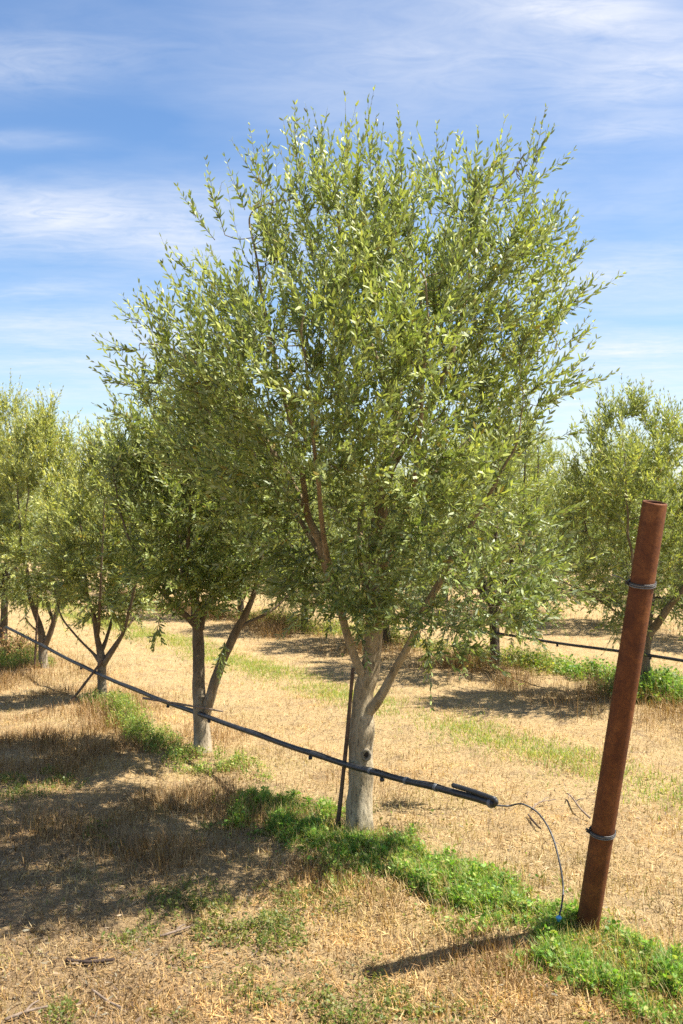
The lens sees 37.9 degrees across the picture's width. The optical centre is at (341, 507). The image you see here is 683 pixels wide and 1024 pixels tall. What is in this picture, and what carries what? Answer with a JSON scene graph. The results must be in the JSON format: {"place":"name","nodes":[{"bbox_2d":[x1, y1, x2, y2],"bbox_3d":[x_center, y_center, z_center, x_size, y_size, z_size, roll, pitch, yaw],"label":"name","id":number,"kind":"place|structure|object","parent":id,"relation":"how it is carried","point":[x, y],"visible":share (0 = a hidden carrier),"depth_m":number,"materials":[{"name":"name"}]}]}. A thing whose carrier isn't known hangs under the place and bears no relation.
{"place":"outdoors","nodes":[
{"label":"outdoors","id":0,"kind":"place"},
{"bbox_2d":[0,518,682,1023],"bbox_3d":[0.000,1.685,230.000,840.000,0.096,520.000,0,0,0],"label":"ground","id":1,"kind":"structure","parent":0,"point":[214,632],"depth_m":5.69,"materials":[{"name":"beige soil"}]},
{"bbox_2d":[0,459,43,606],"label":"olive tree","id":2,"kind":"object","parent":1,"relation":"on","point":[13,544],"visible":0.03,"depth_m":13.99,"materials":[{"name":"green plant"}]},
{"bbox_2d":[4,1000,47,1020],"bbox_3d":[-1.071,1.698,3.370,0.145,0.026,0.042,0,0,-35],"label":"fallen stick","id":3,"kind":"object","parent":1,"relation":"on","point":[21,1013],"visible":1,"depth_m":3.36,"materials":[{"name":"brown wood"}]},
{"bbox_2d":[0,626,54,661],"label":"dry bush","id":4,"kind":"object","parent":1,"relation":"on","point":[22,642],"visible":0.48,"depth_m":11.07,"materials":[{"name":"beige plant"}]},
{"bbox_2d":[13,479,46,573],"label":"olive tree","id":5,"kind":"object","parent":1,"relation":"on","point":[31,513],"depth_m":25.59,"materials":[{"name":"green plant"}]},
{"bbox_2d":[0,368,61,642],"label":"olive tree","id":6,"kind":"object","parent":1,"relation":"on","point":[5,580],"visible":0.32,"depth_m":12.26,"materials":[{"name":"green plant"}]},
{"bbox_2d":[33,596,38,668],"bbox_3d":[-3.151,1.218,10.273,0.025,0.884,0.075,0,0,25],"label":"wooden stake","id":7,"kind":"object","parent":1,"relation":"on","point":[35,648],"visible":0.77,"depth_m":10.26,"materials":[{"name":"brown wood"}]},
{"bbox_2d":[0,381,99,667],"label":"olive tree","id":8,"kind":"object","parent":1,"relation":"on","point":[42,427],"visible":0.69,"depth_m":10.24,"materials":[{"name":"green plant"}]},
{"bbox_2d":[18,473,91,577],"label":"olive tree","id":9,"kind":"object","parent":1,"relation":"on","point":[38,512],"visible":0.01,"depth_m":23.63,"materials":[{"name":"green plant"}]},
{"bbox_2d":[35,468,101,580],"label":"olive tree","id":10,"kind":"object","parent":1,"relation":"on","point":[63,512],"visible":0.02,"depth_m":22.14,"materials":[{"name":"green plant"}]},
{"bbox_2d":[65,957,114,963],"bbox_3d":[-0.939,1.685,3.712,0.184,0.026,0.036,0,0,-3],"label":"fallen stick","id":11,"kind":"object","parent":1,"relation":"on","point":[86,960],"visible":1,"depth_m":3.71,"materials":[{"name":"brown wood"}]},
{"bbox_2d":[20,407,184,696],"bbox_3d":[-2.045,0.408,8.672,1.373,2.604,1.236,0,0,-30],"label":"olive tree","id":12,"kind":"object","parent":1,"relation":"on","point":[77,568],"visible":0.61,"depth_m":8.50,"materials":[{"name":"green plant"}]},
{"bbox_2d":[71,471,136,576],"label":"olive tree","id":13,"kind":"object","parent":1,"relation":"on","point":[94,521],"depth_m":20.17,"materials":[{"name":"green plant"}]},
{"bbox_2d":[69,609,141,703],"bbox_3d":[-2.047,1.278,8.674,0.026,0.754,0.752,0,0,42],"label":"wooden stake","id":14,"kind":"object","parent":1,"relation":"on","point":[87,679],"visible":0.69,"depth_m":8.57,"materials":[{"name":"brown wood"}]},
{"bbox_2d":[91,988,122,1007],"bbox_3d":[-0.819,1.703,3.450,0.020,0.017,0.198,0,0,-44],"label":"fallen stick","id":15,"kind":"object","parent":1,"relation":"on","point":[103,997],"visible":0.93,"depth_m":3.44,"materials":[{"name":"brown wood"}]},
{"bbox_2d":[94,484,177,591],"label":"olive tree","id":16,"kind":"object","parent":1,"relation":"on","point":[114,557],"visible":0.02,"depth_m":18.69,"materials":[{"name":"green plant"}]},
{"bbox_2d":[0,641,275,782],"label":"green herbs","id":17,"kind":"object","parent":1,"relation":"on","point":[139,726],"visible":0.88,"depth_m":7.19,"materials":[{"name":"green plant"}]},
{"bbox_2d":[160,924,190,937],"bbox_3d":[-0.663,1.692,3.987,0.139,0.031,0.029,0,0,-38],"label":"fallen stick","id":18,"kind":"object","parent":1,"relation":"on","point":[178,929],"visible":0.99,"depth_m":3.97,"materials":[{"name":"brown wood"}]},
{"bbox_2d":[142,476,244,600],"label":"olive tree","id":19,"kind":"object","parent":1,"relation":"on","point":[191,551],"visible":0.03,"depth_m":16.73,"materials":[{"name":"green plant"}]},
{"bbox_2d":[62,348,333,753],"bbox_3d":[-0.941,0.281,6.688,1.788,2.868,1.731,0,0,0],"label":"olive tree","id":20,"kind":"object","parent":1,"relation":"on","point":[161,493],"visible":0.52,"depth_m":6.42,"materials":[{"name":"green plant"}]},
{"bbox_2d":[5,626,563,921],"bbox_3d":[-1.477,1.403,7.555,0.181,0.392,8.764,0,0,-33],"label":"irrigation hose","id":21,"kind":"object","parent":20,"relation":"attached to","point":[483,798],"visible":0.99,"depth_m":5.12,"materials":[{"name":"plastic"}]},
{"bbox_2d":[142,697,222,711],"bbox_3d":[-1.073,1.325,6.711,0.616,0.061,0.016,0,0,21],"label":"cane","id":22,"kind":"object","parent":21,"relation":"on","point":[158,700],"visible":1,"depth_m":6.71,"materials":[{"name":"brown wood"}]},
{"bbox_2d":[186,501,296,614],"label":"olive tree","id":23,"kind":"object","parent":1,"relation":"on","point":[241,605],"visible":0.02,"depth_m":15.42,"materials":[{"name":"green plant"}]},
{"bbox_2d":[0,762,501,1023],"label":"yellowing weeds","id":24,"kind":"object","parent":1,"relation":"on","point":[268,920],"visible":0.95,"depth_m":3.90,"materials":[{"name":"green plant"}]},
{"bbox_2d":[249,453,363,629],"bbox_3d":[-0.498,0.416,13.861,1.861,2.597,2.061,0,0,30],"label":"olive tree","id":25,"kind":"object","parent":1,"relation":"on","point":[299,595],"visible":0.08,"depth_m":13.63,"materials":[{"name":"green plant"}]},
{"bbox_2d":[294,458,368,566],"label":"olive tree","id":26,"kind":"object","parent":1,"relation":"on","point":[328,498],"depth_m":20.93,"materials":[{"name":"green plant"}]},
{"bbox_2d":[0,592,682,1023],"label":"dry stubble","id":27,"kind":"object","parent":1,"relation":"on","point":[432,920],"visible":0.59,"depth_m":4.59,"materials":[{"name":"beige plant"}]},
{"bbox_2d":[0,585,682,1023],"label":"tall dry grass","id":28,"kind":"structure","parent":1,"relation":"on","point":[62,749],"depth_m":5.76,"materials":[{"name":"plant"}]},
{"bbox_2d":[0,591,682,1023],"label":"fallen straw","id":29,"kind":"object","parent":1,"relation":"on","point":[90,1011],"visible":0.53,"depth_m":4.56,"materials":[{"name":"beige plant"}]},
{"bbox_2d":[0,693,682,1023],"bbox_3d":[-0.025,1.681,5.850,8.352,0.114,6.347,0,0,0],"label":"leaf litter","id":30,"kind":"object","parent":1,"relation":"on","point":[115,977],"visible":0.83,"depth_m":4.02,"materials":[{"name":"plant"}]},
{"bbox_2d":[336,668,354,826],"bbox_3d":[0.018,1.262,5.177,0.024,0.878,0.143,0,0,-44],"label":"wooden stake","id":31,"kind":"object","parent":1,"relation":"on","point":[340,798],"visible":0.95,"depth_m":5.17,"materials":[{"name":"brown wood"}]},
{"bbox_2d":[86,86,625,831],"bbox_3d":[0.038,-0.237,5.128,2.480,3.923,2.493,0,0,41],"label":"olive tree","id":32,"kind":"object","parent":1,"relation":"on","point":[404,352],"visible":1,"depth_m":4.70,"materials":[{"name":"green plant"}]},
{"bbox_2d":[325,466,412,572],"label":"olive tree","id":33,"kind":"object","parent":1,"relation":"on","point":[368,507],"visible":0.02,"depth_m":19.38,"materials":[{"name":"green plant"}]},
{"bbox_2d":[312,467,456,642],"bbox_3d":[0.569,0.486,12.170,1.804,2.359,1.833,0,0,-24],"label":"olive tree","id":34,"kind":"object","parent":1,"relation":"on","point":[401,604],"visible":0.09,"depth_m":12.00,"materials":[{"name":"green plant"}]},
{"bbox_2d":[373,463,410,511],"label":"olive tree","id":35,"kind":"object","parent":1,"relation":"on","point":[398,472],"visible":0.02,"depth_m":32.80,"materials":[{"name":"green plant"}]},
{"bbox_2d":[134,781,682,1023],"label":"green herbs","id":36,"kind":"object","parent":1,"relation":"on","point":[478,874],"visible":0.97,"depth_m":4.11,"materials":[{"name":"green plant"}]},
{"bbox_2d":[386,453,489,602],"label":"olive tree","id":37,"kind":"object","parent":1,"relation":"on","point":[453,542],"visible":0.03,"depth_m":17.41,"materials":[{"name":"green plant"}]},
{"bbox_2d":[227,603,682,706],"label":"green herbs","id":38,"kind":"object","parent":1,"relation":"on","point":[554,666],"visible":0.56,"depth_m":10.09,"materials":[{"name":"green plant"}]},
{"bbox_2d":[449,462,522,569],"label":"olive tree","id":39,"kind":"object","parent":1,"relation":"on","point":[494,516],"depth_m":22.64,"materials":[{"name":"green plant"}]},
{"bbox_2d":[389,378,605,665],"bbox_3d":[1.613,0.147,10.467,2.215,3.066,2.355,0,0,-13],"label":"olive tree","id":40,"kind":"object","parent":1,"relation":"on","point":[528,469],"visible":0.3,"depth_m":10.24,"materials":[{"name":"green plant"}]},
{"bbox_2d":[493,469,552,553],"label":"olive tree","id":41,"kind":"object","parent":1,"relation":"on","point":[525,485],"depth_m":27.39,"materials":[{"name":"green plant"}]},
{"bbox_2d":[527,814,541,828],"bbox_3d":[1.030,1.681,5.338,0.019,0.020,0.239,0,0,-5],"label":"dry twig","id":42,"kind":"object","parent":1,"relation":"on","point":[533,821],"visible":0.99,"depth_m":5.31,"materials":[{"name":"brown wood"}]},
{"bbox_2d":[492,467,576,579],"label":"olive tree","id":43,"kind":"object","parent":1,"relation":"on","point":[539,517],"visible":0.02,"depth_m":21.10,"materials":[{"name":"green plant"}]},
{"bbox_2d":[466,413,604,602],"bbox_3d":[2.997,0.080,15.844,2.464,3.208,2.317,0,0,44],"label":"olive tree","id":44,"kind":"object","parent":1,"relation":"on","point":[544,445],"visible":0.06,"depth_m":15.53,"materials":[{"name":"green plant"}]},
{"bbox_2d":[530,797,555,809],"bbox_3d":[1.141,1.673,5.650,0.238,0.035,0.023,0,0,-43],"label":"dry twig","id":45,"kind":"object","parent":1,"relation":"on","point":[543,800],"visible":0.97,"depth_m":5.67,"materials":[{"name":"brown wood"}]},
{"bbox_2d":[448,577,680,601],"bbox_3d":[0.143,1.239,20.251,0.027,0.084,23.000,0,0,-32],"label":"irrigation hose","id":46,"kind":"object","parent":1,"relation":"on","point":[602,592],"visible":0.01,"depth_m":14.91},
{"bbox_2d":[566,793,590,818],"bbox_3d":[1.351,1.676,5.625,0.081,0.039,0.404,0,0,0],"label":"dry twig","id":47,"kind":"object","parent":1,"relation":"on","point":[580,808],"visible":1,"depth_m":5.60,"materials":[{"name":"brown wood"}]},
{"bbox_2d":[537,371,682,697],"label":"olive tree","id":48,"kind":"object","parent":1,"relation":"on","point":[616,501],"visible":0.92,"depth_m":8.59,"materials":[{"name":"green plant"}]},
{"bbox_2d":[576,500,666,933],"bbox_3d":[1.019,0.843,3.780,0.172,1.771,0.104,6,10,-1],"label":"steel post","id":49,"kind":"object","parent":1,"relation":"on","point":[641,582],"visible":0.98,"depth_m":3.73,"materials":[{"name":"metal"}]},
{"bbox_2d":[569,440,682,616],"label":"olive tree","id":50,"kind":"object","parent":1,"relation":"on","point":[605,547],"visible":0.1,"depth_m":13.94,"materials":[{"name":"green plant"}]},
{"bbox_2d":[572,423,679,595],"bbox_3d":[5.569,0.018,19.409,2.458,3.403,2.614,0,0,45],"label":"olive tree","id":51,"kind":"object","parent":1,"relation":"on","point":[607,541],"visible":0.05,"depth_m":19.33,"materials":[{"name":"green plant"}]},
{"bbox_2d":[658,472,682,586],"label":"olive tree","id":52,"kind":"object","parent":1,"relation":"on","point":[670,529],"visible":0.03,"depth_m":17.93,"materials":[{"name":"green plant"}]},
{"bbox_2d":[0,593,682,1022],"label":"fresh grass","id":53,"kind":"structure","parent":0,"point":[346,697],"depth_m":7.57,"materials":[{"name":"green plant"}]},
{"bbox_2d":[0,0,682,510],"label":"sky","id":54,"kind":"structure","parent":0,"point":[106,105],"materials":[{"name":"blue"}]}
]}

